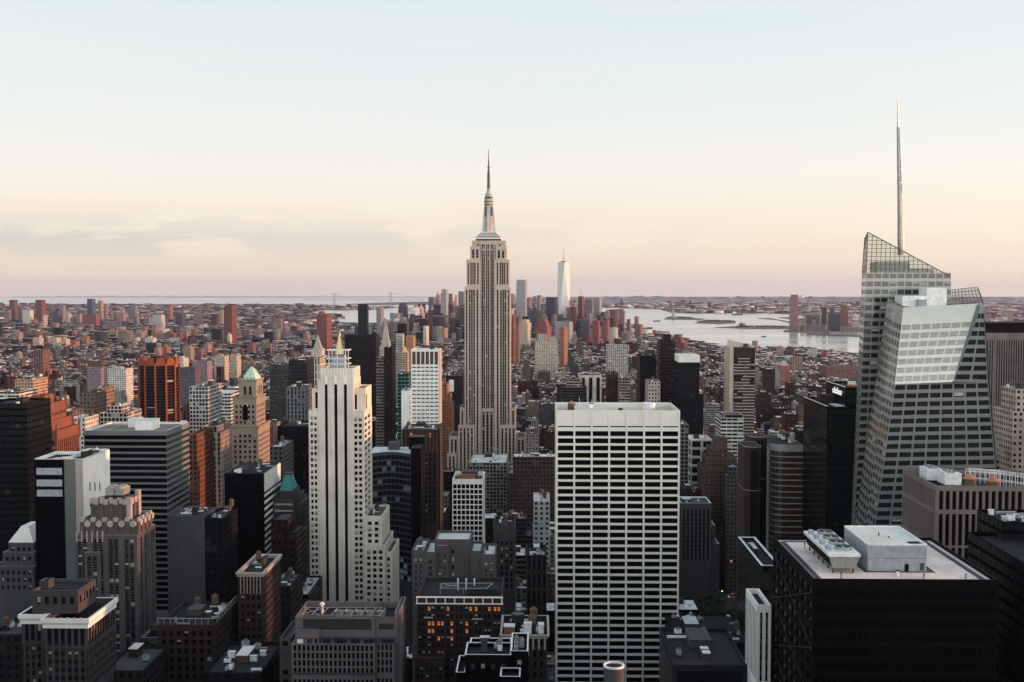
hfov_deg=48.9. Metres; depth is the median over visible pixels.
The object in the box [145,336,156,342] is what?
housing block
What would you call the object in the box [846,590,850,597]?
window
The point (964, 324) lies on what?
window
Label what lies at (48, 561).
window
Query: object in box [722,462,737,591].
deco block
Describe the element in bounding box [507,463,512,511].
tank topped block
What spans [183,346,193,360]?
housing block
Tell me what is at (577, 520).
window
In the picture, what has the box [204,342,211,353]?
housing block
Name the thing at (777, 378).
city building
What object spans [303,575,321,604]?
brick block
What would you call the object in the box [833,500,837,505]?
window
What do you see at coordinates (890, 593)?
window
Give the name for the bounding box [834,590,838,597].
window
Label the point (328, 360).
city building
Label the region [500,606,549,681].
ornate block
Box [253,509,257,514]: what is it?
window
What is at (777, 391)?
city building
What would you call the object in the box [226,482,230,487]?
window
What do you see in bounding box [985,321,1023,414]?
fluted slab
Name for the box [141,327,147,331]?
housing block
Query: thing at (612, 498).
window
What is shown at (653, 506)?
window
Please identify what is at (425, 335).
tower
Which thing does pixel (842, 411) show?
window
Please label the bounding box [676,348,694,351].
tower
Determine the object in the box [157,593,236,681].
block
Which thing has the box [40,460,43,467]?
window
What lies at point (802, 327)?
tower
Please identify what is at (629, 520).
window
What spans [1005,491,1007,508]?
window
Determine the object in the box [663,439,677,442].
window
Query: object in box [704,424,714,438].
city building
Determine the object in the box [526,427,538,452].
brick block
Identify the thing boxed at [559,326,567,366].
tower
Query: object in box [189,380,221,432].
gridded block
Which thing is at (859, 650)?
window
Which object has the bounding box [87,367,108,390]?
housing block
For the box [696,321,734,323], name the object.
hall island
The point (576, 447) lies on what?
window
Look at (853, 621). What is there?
window
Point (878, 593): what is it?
window
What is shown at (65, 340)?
housing block
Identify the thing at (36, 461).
window
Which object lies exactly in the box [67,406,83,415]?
apartment block
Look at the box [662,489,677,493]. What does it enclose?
window
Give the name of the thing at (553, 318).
tower
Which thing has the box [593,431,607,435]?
window
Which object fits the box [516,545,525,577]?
city building
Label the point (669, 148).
sky
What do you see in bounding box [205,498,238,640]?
glass slab
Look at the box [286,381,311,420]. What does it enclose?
glass block
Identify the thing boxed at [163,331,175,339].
housing block
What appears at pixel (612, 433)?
window
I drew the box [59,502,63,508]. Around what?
window
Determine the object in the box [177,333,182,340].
housing block
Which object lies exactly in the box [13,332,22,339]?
housing block
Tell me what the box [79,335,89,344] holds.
housing block
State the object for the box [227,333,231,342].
housing block
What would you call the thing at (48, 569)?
window
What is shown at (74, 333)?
housing block
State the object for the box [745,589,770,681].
white slim block
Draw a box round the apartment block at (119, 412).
[100,402,141,424]
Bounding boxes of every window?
[25,624,28,639]
[31,624,34,639]
[35,460,38,467]
[36,510,39,517]
[36,518,40,525]
[36,526,40,533]
[37,551,40,558]
[37,559,40,566]
[37,567,41,574]
[37,624,40,639]
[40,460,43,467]
[41,510,44,517]
[41,518,44,525]
[41,526,44,533]
[41,535,45,541]
[41,543,45,549]
[41,551,45,558]
[42,559,45,566]
[42,567,45,574]
[44,460,48,467]
[45,502,49,508]
[45,510,49,517]
[45,518,49,525]
[46,526,49,533]
[46,551,50,558]
[46,559,50,566]
[46,567,50,574]
[48,628,51,644]
[50,510,53,517]
[50,518,54,525]
[50,526,54,533]
[50,535,54,541]
[51,543,54,550]
[51,551,54,558]
[51,559,54,566]
[51,567,55,574]
[54,628,57,644]
[55,510,58,517]
[55,518,58,525]
[55,526,58,533]
[55,535,59,541]
[55,543,59,550]
[55,551,59,558]
[56,559,59,566]
[56,567,59,574]
[58,461,62,467]
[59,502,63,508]
[59,510,63,517]
[59,518,63,525]
[60,526,63,533]
[60,543,63,550]
[60,551,64,558]
[60,559,64,566]
[60,567,64,574]
[61,628,64,644]
[68,628,70,644]
[74,628,77,644]
[78,535,145,653]
[81,629,84,644]
[86,591,113,678]
[141,365,178,421]
[225,476,230,480]
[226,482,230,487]
[226,482,278,569]
[231,482,235,487]
[236,482,241,487]
[242,403,247,419]
[242,482,246,487]
[242,509,246,514]
[247,482,251,487]
[247,496,252,500]
[248,509,252,514]
[253,482,257,487]
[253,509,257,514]
[258,482,262,487]
[258,489,262,494]
[258,509,263,514]
[259,529,263,534]
[311,384,389,600]
[323,639,330,642]
[334,639,346,642]
[351,639,359,643]
[364,639,373,643]
[377,660,391,681]
[381,639,393,642]
[391,455,410,580]
[416,636,466,678]
[426,491,435,520]
[449,244,523,470]
[557,504,677,681]
[558,431,572,435]
[558,438,572,442]
[558,446,572,449]
[558,453,572,457]
[558,460,572,464]
[558,467,572,471]
[558,474,572,478]
[558,482,572,485]
[558,489,572,493]
[558,496,572,500]
[558,503,572,507]
[558,511,572,514]
[558,518,572,522]
[558,525,572,529]
[558,532,572,536]
[575,431,590,435]
[575,438,590,442]
[575,446,590,449]
[575,453,590,457]
[575,460,590,464]
[575,467,590,471]
[575,475,590,478]
[575,482,590,486]
[575,489,590,493]
[575,496,590,500]
[575,503,590,507]
[575,511,590,514]
[575,518,590,522]
[575,525,590,529]
[575,532,590,536]
[592,489,607,493]
[592,496,607,500]
[592,504,607,507]
[592,511,607,515]
[592,518,607,522]
[592,525,607,529]
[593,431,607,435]
[593,438,607,442]
[593,446,607,449]
[593,453,607,457]
[593,460,607,464]
[593,467,607,471]
[593,475,607,478]
[593,482,607,486]
[610,431,625,435]
[610,438,625,442]
[610,446,625,450]
[610,453,625,457]
[610,460,625,464]
[610,467,625,471]
[610,475,624,478]
[610,482,624,486]
[610,489,624,493]
[610,496,624,500]
[610,504,624,507]
[610,511,624,515]
[610,518,624,522]
[610,525,624,529]
[627,460,642,464]
[627,467,642,471]
[627,475,642,479]
[627,482,642,486]
[627,489,642,493]
[627,496,642,500]
[627,504,642,507]
[627,511,642,515]
[627,518,642,522]
[628,431,642,435]
[628,438,642,442]
[628,446,642,450]
[628,453,642,457]
[645,431,660,435]
[645,439,660,442]
[645,446,660,450]
[645,453,659,457]
[645,460,659,464]
[645,468,659,471]
[645,475,659,479]
[645,482,659,486]
[645,489,659,493]
[645,496,659,500]
[645,504,659,508]
[645,511,659,515]
[662,446,677,450]
[662,453,677,457]
[662,460,677,464]
[662,468,677,471]
[662,475,677,479]
[662,482,677,486]
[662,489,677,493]
[662,497,677,500]
[663,431,677,435]
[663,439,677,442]
[683,540,717,559]
[709,450,734,530]
[734,371,753,435]
[774,549,994,681]
[803,384,856,533]
[815,619,819,626]
[815,633,819,640]
[815,648,819,654]
[815,662,819,668]
[815,676,819,681]
[816,590,820,597]
[816,605,820,611]
[821,619,825,626]
[821,633,825,640]
[821,648,825,654]
[821,662,825,669]
[821,676,825,681]
[822,590,826,597]
[822,605,826,611]
[827,507,832,512]
[827,514,831,519]
[827,521,831,526]
[827,619,831,626]
[827,633,831,640]
[827,648,831,654]
[827,662,831,669]
[828,430,833,435]
[828,437,832,442]
[828,444,832,449]
[828,451,832,456]
[828,458,832,463]
[828,465,832,470]
[828,472,832,477]
[828,479,832,484]
[828,486,832,491]
[828,493,832,498]
[828,500,832,505]
[828,590,832,597]
[828,605,832,611]
[829,409,833,414]
[829,416,833,421]
[829,423,833,428]
[833,472,838,477]
[833,479,837,484]
[833,486,837,491]
[833,493,837,498]
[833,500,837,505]
[833,507,837,512]
[833,619,837,626]
[833,633,837,640]
[833,648,837,654]
[833,662,837,669]
[834,409,838,414]
[834,416,838,421]
[834,423,838,428]
[834,430,838,435]
[834,437,838,442]
[834,444,838,449]
[834,451,838,456]
[834,458,838,463]
[834,465,838,470]
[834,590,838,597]
[834,605,838,611]
[839,437,844,442]
[839,444,844,449]
[839,451,843,456]
[839,458,843,463]
[839,465,843,470]
[839,472,843,477]
[839,479,843,484]
[839,486,843,491]
[839,493,843,498]
[839,500,843,505]
[839,619,843,626]
[839,633,843,640]
[839,648,843,654]
[839,662,843,669]
[840,409,844,414]
[840,416,844,421]
[840,423,844,428]
[840,430,844,435]
[840,590,844,597]
[844,479,849,484]
[844,486,848,491]
[844,493,848,498]
[845,409,850,414]
[845,416,849,421]
[845,423,849,428]
[845,430,849,435]
[845,437,849,442]
[845,444,849,449]
[845,451,849,456]
[845,458,849,463]
[845,465,849,470]
[845,472,849,477]
[845,619,849,626]
[845,633,849,640]
[845,648,849,654]
[845,662,849,669]
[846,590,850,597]
[851,409,855,414]
[851,416,855,421]
[851,619,855,626]
[851,634,855,640]
[851,648,855,654]
[851,662,855,669]
[852,590,856,597]
[855,274,949,467]
[856,313,994,525]
[857,605,861,612]
[857,619,861,626]
[857,634,861,640]
[857,648,861,654]
[857,662,861,669]
[858,591,862,597]
[863,605,867,612]
[863,619,867,626]
[863,634,867,640]
[863,648,867,655]
[863,662,867,669]
[864,591,868,597]
[869,605,873,612]
[869,619,873,626]
[869,634,873,640]
[869,648,873,655]
[870,591,874,597]
[875,605,879,612]
[875,619,879,626]
[875,634,879,640]
[875,648,879,655]
[876,591,880,597]
[881,619,885,626]
[881,634,885,640]
[881,648,885,655]
[882,591,886,597]
[882,605,885,612]
[887,619,891,626]
[887,634,891,640]
[888,591,892,597]
[888,605,891,612]
[893,619,897,626]
[893,634,897,640]
[894,591,898,597]
[894,605,897,612]
[899,620,903,626]
[899,634,903,640]
[900,591,904,597]
[900,605,903,612]
[905,620,909,626]
[906,591,910,597]
[906,605,910,612]
[911,620,915,626]
[912,591,916,598]
[912,605,916,612]
[918,591,922,598]
[918,605,922,612]
[924,591,928,598]
[924,605,928,612]
[930,591,934,598]
[936,591,940,598]
[939,491,942,508]
[939,514,941,543]
[945,514,948,544]
[946,491,948,508]
[952,491,955,508]
[952,514,954,544]
[955,374,969,378]
[958,514,961,544]
[959,491,961,508]
[964,548,967,559]
[965,491,968,508]
[965,514,967,544]
[971,514,974,531]
[972,374,986,378]
[972,491,974,508]
[978,491,981,508]
[985,491,987,508]
[991,491,994,508]
[998,491,1000,508]
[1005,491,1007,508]
[1011,491,1014,508]
[1018,491,1020,508]
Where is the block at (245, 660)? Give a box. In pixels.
[203,639,279,681]
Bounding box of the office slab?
[84,417,189,620]
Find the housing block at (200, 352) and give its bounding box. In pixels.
[196,347,204,359]
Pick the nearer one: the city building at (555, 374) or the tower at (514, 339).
the city building at (555, 374)
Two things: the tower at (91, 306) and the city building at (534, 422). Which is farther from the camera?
the tower at (91, 306)
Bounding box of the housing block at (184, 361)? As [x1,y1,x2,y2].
[179,356,188,366]
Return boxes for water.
[0,297,858,352]
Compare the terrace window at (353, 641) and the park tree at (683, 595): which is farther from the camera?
the park tree at (683, 595)
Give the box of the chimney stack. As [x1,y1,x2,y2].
[603,661,624,681]
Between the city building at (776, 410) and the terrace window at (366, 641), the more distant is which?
the city building at (776, 410)
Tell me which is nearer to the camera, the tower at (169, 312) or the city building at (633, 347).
the city building at (633, 347)
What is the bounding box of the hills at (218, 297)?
[11,296,454,297]
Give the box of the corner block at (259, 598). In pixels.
[236,550,281,641]
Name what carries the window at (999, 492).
in the office tower at (940, 505)
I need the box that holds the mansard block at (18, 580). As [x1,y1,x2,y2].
[0,521,36,626]
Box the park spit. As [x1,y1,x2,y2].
[715,325,788,328]
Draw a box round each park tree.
[679,590,688,597]
[693,594,704,603]
[696,598,703,605]
[698,601,710,610]
[701,604,711,612]
[704,591,714,604]
[704,598,719,609]
[707,603,718,611]
[713,594,726,605]
[716,603,724,612]
[727,604,735,615]
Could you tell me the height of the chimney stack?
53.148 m
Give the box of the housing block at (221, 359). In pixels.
[214,354,228,382]
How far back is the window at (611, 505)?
549.25 m
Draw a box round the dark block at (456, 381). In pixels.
[446,373,464,430]
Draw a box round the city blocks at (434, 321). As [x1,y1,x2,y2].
[0,302,858,462]
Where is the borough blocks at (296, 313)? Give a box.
[0,303,396,338]
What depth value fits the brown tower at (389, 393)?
1309.22 m
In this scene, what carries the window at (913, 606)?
in the office tower at (856, 603)
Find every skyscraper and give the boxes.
[447,149,525,470]
[557,249,569,317]
[851,92,996,526]
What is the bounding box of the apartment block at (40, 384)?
[15,376,47,393]
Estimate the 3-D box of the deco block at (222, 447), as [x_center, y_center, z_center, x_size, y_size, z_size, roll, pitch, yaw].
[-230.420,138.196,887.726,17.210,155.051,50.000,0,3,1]
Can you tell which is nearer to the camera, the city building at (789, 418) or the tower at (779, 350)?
the city building at (789, 418)
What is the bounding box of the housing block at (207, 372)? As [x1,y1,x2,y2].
[192,360,212,382]
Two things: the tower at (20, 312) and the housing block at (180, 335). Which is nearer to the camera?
the housing block at (180, 335)
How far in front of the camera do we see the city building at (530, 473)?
980.89 m
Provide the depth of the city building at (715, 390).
2511.24 m
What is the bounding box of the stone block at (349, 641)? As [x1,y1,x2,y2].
[290,596,406,681]
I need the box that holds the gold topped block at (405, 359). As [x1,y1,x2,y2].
[401,347,408,371]
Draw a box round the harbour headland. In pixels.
[344,301,454,304]
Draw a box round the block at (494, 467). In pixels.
[469,452,507,511]
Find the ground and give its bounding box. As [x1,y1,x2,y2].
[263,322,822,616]
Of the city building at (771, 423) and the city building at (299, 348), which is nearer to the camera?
the city building at (771, 423)
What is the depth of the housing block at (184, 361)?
2677.06 m
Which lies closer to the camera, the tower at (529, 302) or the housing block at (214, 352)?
the housing block at (214, 352)
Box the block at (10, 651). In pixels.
[0,604,31,681]
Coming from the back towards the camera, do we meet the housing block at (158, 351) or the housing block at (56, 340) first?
the housing block at (56, 340)
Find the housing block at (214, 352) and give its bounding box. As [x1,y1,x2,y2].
[211,349,218,357]
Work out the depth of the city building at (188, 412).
1648.51 m
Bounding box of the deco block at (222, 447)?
[203,417,231,508]
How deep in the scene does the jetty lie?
8972.65 m
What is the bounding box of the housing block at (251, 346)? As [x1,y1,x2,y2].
[247,342,255,352]
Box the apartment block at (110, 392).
[94,384,113,405]
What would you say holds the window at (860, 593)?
in the office tower at (856, 603)
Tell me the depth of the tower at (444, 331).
5022.10 m
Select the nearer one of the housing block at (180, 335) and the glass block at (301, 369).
the glass block at (301, 369)
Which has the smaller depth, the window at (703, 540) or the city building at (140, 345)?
the window at (703, 540)
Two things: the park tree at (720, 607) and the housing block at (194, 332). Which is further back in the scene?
the housing block at (194, 332)
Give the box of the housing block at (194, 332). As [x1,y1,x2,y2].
[191,329,197,335]
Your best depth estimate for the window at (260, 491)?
648.28 m
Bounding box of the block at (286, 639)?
[279,621,294,681]
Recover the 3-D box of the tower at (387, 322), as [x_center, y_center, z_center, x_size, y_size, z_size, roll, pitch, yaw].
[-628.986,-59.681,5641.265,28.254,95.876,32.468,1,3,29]
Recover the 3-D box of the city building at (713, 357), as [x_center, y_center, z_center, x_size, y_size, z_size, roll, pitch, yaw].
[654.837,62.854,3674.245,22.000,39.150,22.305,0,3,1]
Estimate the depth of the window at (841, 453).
640.10 m
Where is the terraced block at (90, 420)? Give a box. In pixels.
[74,411,98,450]
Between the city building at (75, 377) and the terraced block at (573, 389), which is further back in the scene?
the city building at (75, 377)
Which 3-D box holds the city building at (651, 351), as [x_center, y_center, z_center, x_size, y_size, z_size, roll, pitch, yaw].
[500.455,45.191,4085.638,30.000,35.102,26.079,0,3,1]
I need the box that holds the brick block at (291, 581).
[280,567,302,635]
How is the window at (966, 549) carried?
in the office tower at (940, 505)
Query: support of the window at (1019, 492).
in the office tower at (940, 505)
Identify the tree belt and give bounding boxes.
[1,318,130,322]
[697,320,735,321]
[736,325,784,327]
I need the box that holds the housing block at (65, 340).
[61,337,69,344]
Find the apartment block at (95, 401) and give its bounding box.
[79,390,106,424]
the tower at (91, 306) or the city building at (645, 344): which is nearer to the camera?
the city building at (645, 344)
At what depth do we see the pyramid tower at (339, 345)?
1910.46 m
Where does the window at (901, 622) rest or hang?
in the office tower at (856, 603)
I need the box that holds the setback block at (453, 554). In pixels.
[412,530,496,681]
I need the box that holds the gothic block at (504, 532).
[493,511,515,614]
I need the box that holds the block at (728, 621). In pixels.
[665,611,744,659]
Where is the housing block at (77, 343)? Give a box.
[70,341,79,348]
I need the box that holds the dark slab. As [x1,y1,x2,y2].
[345,334,378,416]
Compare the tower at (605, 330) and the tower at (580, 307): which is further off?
the tower at (580, 307)
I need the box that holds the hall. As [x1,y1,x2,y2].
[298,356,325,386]
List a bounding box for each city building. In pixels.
[0,371,10,376]
[0,376,3,386]
[1,375,13,389]
[4,349,13,354]
[6,359,14,362]
[11,340,18,344]
[11,368,20,373]
[14,348,22,355]
[15,351,22,361]
[17,345,26,349]
[20,357,25,368]
[43,336,47,344]
[48,379,53,388]
[49,369,60,383]
[54,378,65,388]
[55,344,63,353]
[60,361,66,367]
[61,345,69,356]
[61,380,79,401]
[64,385,75,405]
[72,373,82,379]
[74,362,79,368]
[78,359,87,364]
[78,382,86,392]
[87,359,104,366]
[96,349,104,357]
[114,388,126,403]
[122,352,128,359]
[131,347,141,351]
[136,343,145,346]
[146,342,155,352]
[180,342,184,351]
[180,405,184,419]
[187,402,189,433]
[189,338,197,343]
[217,366,223,382]
[225,349,232,355]
[238,348,243,354]
[243,362,254,370]
[245,357,252,361]
[256,362,263,367]
[261,340,266,351]
[265,343,271,352]
[270,419,279,442]
[270,425,273,445]
[272,343,277,348]
[274,355,286,362]
[280,417,286,424]
[290,351,295,358]
[295,343,302,355]
[325,347,331,356]
[326,356,330,365]
[407,644,411,681]
[437,333,442,345]
[444,468,455,502]
[444,491,449,530]
[444,506,447,530]
[448,502,451,530]
[485,510,507,542]
[506,509,531,552]
[510,450,554,528]
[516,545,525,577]
[516,577,525,600]
[516,601,554,652]
[518,380,530,394]
[522,359,530,380]
[525,346,532,351]
[525,390,529,404]
[525,399,539,418]
[527,418,530,427]
[531,378,538,399]
[531,417,540,430]
[532,522,554,543]
[538,370,549,383]
[538,379,545,384]
[538,384,544,391]
[539,400,548,430]
[539,425,548,446]
[539,449,548,452]
[540,395,549,399]
[544,428,554,452]
[545,385,556,395]
[547,565,554,600]
[547,653,553,663]
[547,664,553,681]
[549,401,556,425]
[550,391,556,400]
[550,394,555,401]
[550,527,554,564]
[551,371,562,377]
[557,381,565,401]
[561,375,575,382]
[571,335,577,345]
[576,338,581,352]
[581,362,588,372]
[599,358,605,365]
[601,386,604,401]
[628,359,630,375]
[629,342,637,353]
[629,375,636,381]
[630,381,635,389]
[630,383,632,401]
[632,355,636,369]
[633,390,636,401]
[641,342,648,348]
[645,349,653,353]
[679,596,699,612]
[699,393,707,408]
[700,380,704,392]
[703,402,720,428]
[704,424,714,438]
[705,378,717,383]
[708,385,717,397]
[709,354,716,360]
[709,371,718,376]
[713,387,717,397]
[715,386,723,403]
[720,393,723,410]
[755,367,758,386]
[755,389,770,429]
[756,383,761,390]
[762,366,774,394]
[764,422,769,435]
[770,366,779,387]
[770,419,773,427]
[771,399,781,406]
[771,405,791,418]
[773,415,780,429]
[775,388,780,394]
[776,386,784,392]
[780,395,789,406]
[781,410,797,431]
[785,381,793,396]
[788,425,801,432]
[791,400,798,407]
[793,426,802,443]
[794,383,804,389]
[794,393,803,404]
[796,389,807,396]
[796,405,803,424]
[807,372,816,379]
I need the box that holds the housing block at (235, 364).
[230,354,240,378]
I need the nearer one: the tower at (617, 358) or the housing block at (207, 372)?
the housing block at (207, 372)
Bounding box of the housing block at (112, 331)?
[107,329,117,335]
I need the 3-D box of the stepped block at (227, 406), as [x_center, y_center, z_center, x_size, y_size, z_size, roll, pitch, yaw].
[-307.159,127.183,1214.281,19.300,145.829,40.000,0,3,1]
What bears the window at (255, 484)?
in the black glass slab at (251, 488)
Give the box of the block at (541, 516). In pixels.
[533,488,549,564]
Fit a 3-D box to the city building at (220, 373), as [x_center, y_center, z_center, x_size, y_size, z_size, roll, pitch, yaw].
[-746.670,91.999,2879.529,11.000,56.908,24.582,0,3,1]
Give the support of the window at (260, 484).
in the black glass slab at (251, 488)
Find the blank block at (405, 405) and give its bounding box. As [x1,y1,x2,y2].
[401,387,411,428]
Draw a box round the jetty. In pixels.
[760,318,788,322]
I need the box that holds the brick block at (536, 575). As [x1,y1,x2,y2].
[526,544,546,614]
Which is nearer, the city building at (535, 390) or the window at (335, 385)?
the window at (335, 385)
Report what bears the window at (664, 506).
in the office tower at (617, 480)
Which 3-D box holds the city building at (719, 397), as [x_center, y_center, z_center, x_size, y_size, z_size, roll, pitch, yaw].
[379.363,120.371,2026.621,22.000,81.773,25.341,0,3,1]
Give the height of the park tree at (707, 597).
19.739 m
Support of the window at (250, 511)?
in the black glass slab at (251, 488)
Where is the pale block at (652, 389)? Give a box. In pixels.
[645,376,659,401]
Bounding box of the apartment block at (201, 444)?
[189,427,214,506]
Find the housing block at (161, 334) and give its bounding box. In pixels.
[159,331,163,337]
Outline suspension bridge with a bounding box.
[302,293,423,303]
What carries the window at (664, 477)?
in the office tower at (617, 480)
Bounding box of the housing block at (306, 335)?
[303,333,309,340]
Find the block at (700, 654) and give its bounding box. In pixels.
[659,627,746,681]
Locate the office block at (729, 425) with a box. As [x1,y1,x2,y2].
[715,411,743,461]
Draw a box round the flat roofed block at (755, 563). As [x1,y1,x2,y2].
[738,537,772,681]
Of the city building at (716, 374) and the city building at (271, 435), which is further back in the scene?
the city building at (716, 374)
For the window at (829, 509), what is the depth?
641.75 m
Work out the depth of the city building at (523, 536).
878.49 m
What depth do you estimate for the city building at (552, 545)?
874.48 m
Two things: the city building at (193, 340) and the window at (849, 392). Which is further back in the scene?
the city building at (193, 340)
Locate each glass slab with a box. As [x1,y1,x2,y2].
[0,397,51,561]
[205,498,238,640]
[225,458,280,569]
[269,362,288,420]
[277,420,308,493]
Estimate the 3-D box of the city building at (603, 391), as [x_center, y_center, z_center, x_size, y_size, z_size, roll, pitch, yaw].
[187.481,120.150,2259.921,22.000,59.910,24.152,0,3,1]
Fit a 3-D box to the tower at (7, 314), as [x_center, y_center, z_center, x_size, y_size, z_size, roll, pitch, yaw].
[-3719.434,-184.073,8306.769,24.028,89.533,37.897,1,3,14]
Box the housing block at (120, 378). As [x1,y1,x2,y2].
[107,367,133,407]
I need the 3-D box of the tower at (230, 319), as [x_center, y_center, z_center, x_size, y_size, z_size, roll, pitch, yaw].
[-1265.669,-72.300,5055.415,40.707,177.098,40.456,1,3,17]
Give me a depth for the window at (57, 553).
530.15 m
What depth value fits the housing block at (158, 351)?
3837.74 m
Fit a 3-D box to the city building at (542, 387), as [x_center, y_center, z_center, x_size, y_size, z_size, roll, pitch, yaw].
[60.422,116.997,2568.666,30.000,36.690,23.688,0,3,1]
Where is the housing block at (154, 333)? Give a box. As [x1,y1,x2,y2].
[151,329,158,338]
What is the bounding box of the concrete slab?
[167,505,216,614]
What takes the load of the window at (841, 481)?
in the office tower at (829, 421)
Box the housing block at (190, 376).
[180,366,201,419]
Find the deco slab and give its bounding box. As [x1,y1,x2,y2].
[679,496,718,598]
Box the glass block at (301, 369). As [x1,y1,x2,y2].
[289,356,313,387]
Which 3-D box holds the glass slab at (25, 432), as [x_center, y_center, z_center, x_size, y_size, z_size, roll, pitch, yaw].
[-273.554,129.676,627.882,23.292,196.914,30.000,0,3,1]
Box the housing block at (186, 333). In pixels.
[183,330,189,338]
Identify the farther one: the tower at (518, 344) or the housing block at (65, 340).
the housing block at (65, 340)
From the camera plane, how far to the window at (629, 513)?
549.25 m
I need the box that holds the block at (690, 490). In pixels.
[680,484,700,495]
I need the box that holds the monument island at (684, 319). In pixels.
[666,318,703,319]
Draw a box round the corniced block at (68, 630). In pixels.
[18,578,117,681]
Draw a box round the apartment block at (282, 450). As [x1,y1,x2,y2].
[270,435,293,485]
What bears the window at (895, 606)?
in the office tower at (856, 603)
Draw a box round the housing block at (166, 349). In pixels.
[162,345,170,355]
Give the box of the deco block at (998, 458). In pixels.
[994,435,1000,469]
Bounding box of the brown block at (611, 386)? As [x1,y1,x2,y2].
[605,370,618,401]
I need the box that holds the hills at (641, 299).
[576,296,1023,303]
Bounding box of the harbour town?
[515,295,1023,330]
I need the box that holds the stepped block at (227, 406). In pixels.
[222,390,238,424]
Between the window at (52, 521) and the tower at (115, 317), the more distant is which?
the tower at (115, 317)
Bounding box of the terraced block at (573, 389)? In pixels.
[561,376,586,401]
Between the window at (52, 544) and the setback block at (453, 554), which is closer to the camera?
the window at (52, 544)
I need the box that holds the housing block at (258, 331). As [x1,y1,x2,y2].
[254,328,264,334]
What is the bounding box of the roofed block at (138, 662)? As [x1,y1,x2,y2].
[115,643,168,681]
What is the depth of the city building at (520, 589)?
752.67 m
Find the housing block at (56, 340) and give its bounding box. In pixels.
[53,337,60,347]
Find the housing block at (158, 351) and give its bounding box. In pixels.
[154,347,161,354]
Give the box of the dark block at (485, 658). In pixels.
[456,633,528,681]
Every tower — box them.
[0,388,36,399]
[5,310,10,319]
[9,300,17,319]
[18,306,23,322]
[23,310,33,322]
[26,390,79,451]
[31,319,37,325]
[34,349,50,378]
[34,447,109,586]
[35,300,45,321]
[42,315,47,326]
[53,311,61,323]
[60,305,65,319]
[66,313,71,321]
[70,317,76,324]
[74,314,81,322]
[75,484,160,656]
[82,314,99,325]
[87,299,95,313]
[98,300,103,319]
[105,304,108,319]
[105,322,120,328]
[113,313,117,321]
[118,313,125,324]
[128,306,137,319]
[133,316,139,323]
[137,355,180,421]
[144,317,151,323]
[152,315,164,328]
[167,305,172,319]
[176,313,185,323]
[194,313,202,324]
[219,310,223,325]
[224,305,236,342]
[230,367,270,467]
[271,512,306,581]
[273,319,283,329]
[273,472,309,574]
[309,349,398,600]
[311,335,324,355]
[316,315,331,347]
[335,331,344,353]
[358,304,368,333]
[372,435,425,643]
[376,307,383,338]
[376,355,384,446]
[379,320,390,355]
[384,319,390,330]
[384,345,395,446]
[390,313,402,321]
[396,333,403,379]
[397,323,406,346]
[398,303,407,313]
[398,370,410,446]
[402,421,443,539]
[406,335,414,371]
[411,346,441,423]
[413,323,419,331]
[418,304,425,312]
[419,305,424,317]
[423,326,428,345]
[428,297,435,309]
[435,291,440,304]
[439,328,447,337]
[441,289,447,314]
[442,382,453,467]
[449,293,452,304]
[452,469,484,542]
[453,306,459,319]
[455,295,457,305]
[458,291,464,305]
[511,293,514,303]
[512,314,515,364]
[516,280,527,316]
[516,326,519,364]
[519,319,530,346]
[527,298,531,315]
[528,308,532,319]
[535,319,550,339]
[535,334,557,372]
[537,295,541,309]
[546,297,557,324]
[551,314,556,335]
[554,397,679,681]
[555,321,572,341]
[558,314,563,320]
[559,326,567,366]
[566,307,570,320]
[578,289,583,319]
[578,372,601,401]
[580,319,589,340]
[584,299,593,318]
[587,313,591,322]
[592,320,599,345]
[594,298,601,317]
[602,320,609,343]
[606,344,627,375]
[618,376,629,401]
[619,309,624,326]
[626,319,630,333]
[634,316,638,334]
[635,324,642,338]
[636,352,656,401]
[657,334,674,405]
[672,334,687,346]
[675,353,702,434]
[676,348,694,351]
[680,419,688,483]
[697,436,736,587]
[724,340,754,440]
[736,429,802,619]
[752,341,757,351]
[772,525,997,681]
[776,346,783,355]
[776,360,789,384]
[786,348,794,355]
[789,295,797,329]
[790,356,802,370]
[800,325,804,330]
[802,381,856,536]
[806,315,811,324]
[806,325,826,330]
[808,348,816,356]
[809,330,830,331]
[815,315,820,324]
[820,365,857,380]
[821,351,827,357]
[822,308,826,324]
[828,314,840,330]
[830,332,858,334]
[839,306,847,326]
[840,327,857,331]
[852,323,859,327]
[902,464,1023,559]
[968,509,1023,681]
[993,383,1023,472]
[1007,311,1012,320]
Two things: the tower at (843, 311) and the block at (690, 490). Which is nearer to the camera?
the block at (690, 490)
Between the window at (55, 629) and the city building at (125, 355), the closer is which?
the window at (55, 629)
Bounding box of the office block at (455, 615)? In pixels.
[415,577,503,681]
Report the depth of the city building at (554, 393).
2203.51 m
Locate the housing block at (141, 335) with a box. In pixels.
[135,332,144,340]
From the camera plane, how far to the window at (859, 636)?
302.51 m
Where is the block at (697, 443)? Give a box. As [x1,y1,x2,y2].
[688,434,711,483]
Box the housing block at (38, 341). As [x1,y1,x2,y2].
[33,337,43,348]
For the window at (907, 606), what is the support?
in the office tower at (856, 603)
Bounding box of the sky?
[0,0,1023,296]
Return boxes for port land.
[572,304,1023,336]
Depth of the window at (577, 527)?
550.05 m
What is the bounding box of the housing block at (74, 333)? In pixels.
[72,331,77,336]
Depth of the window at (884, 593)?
301.77 m

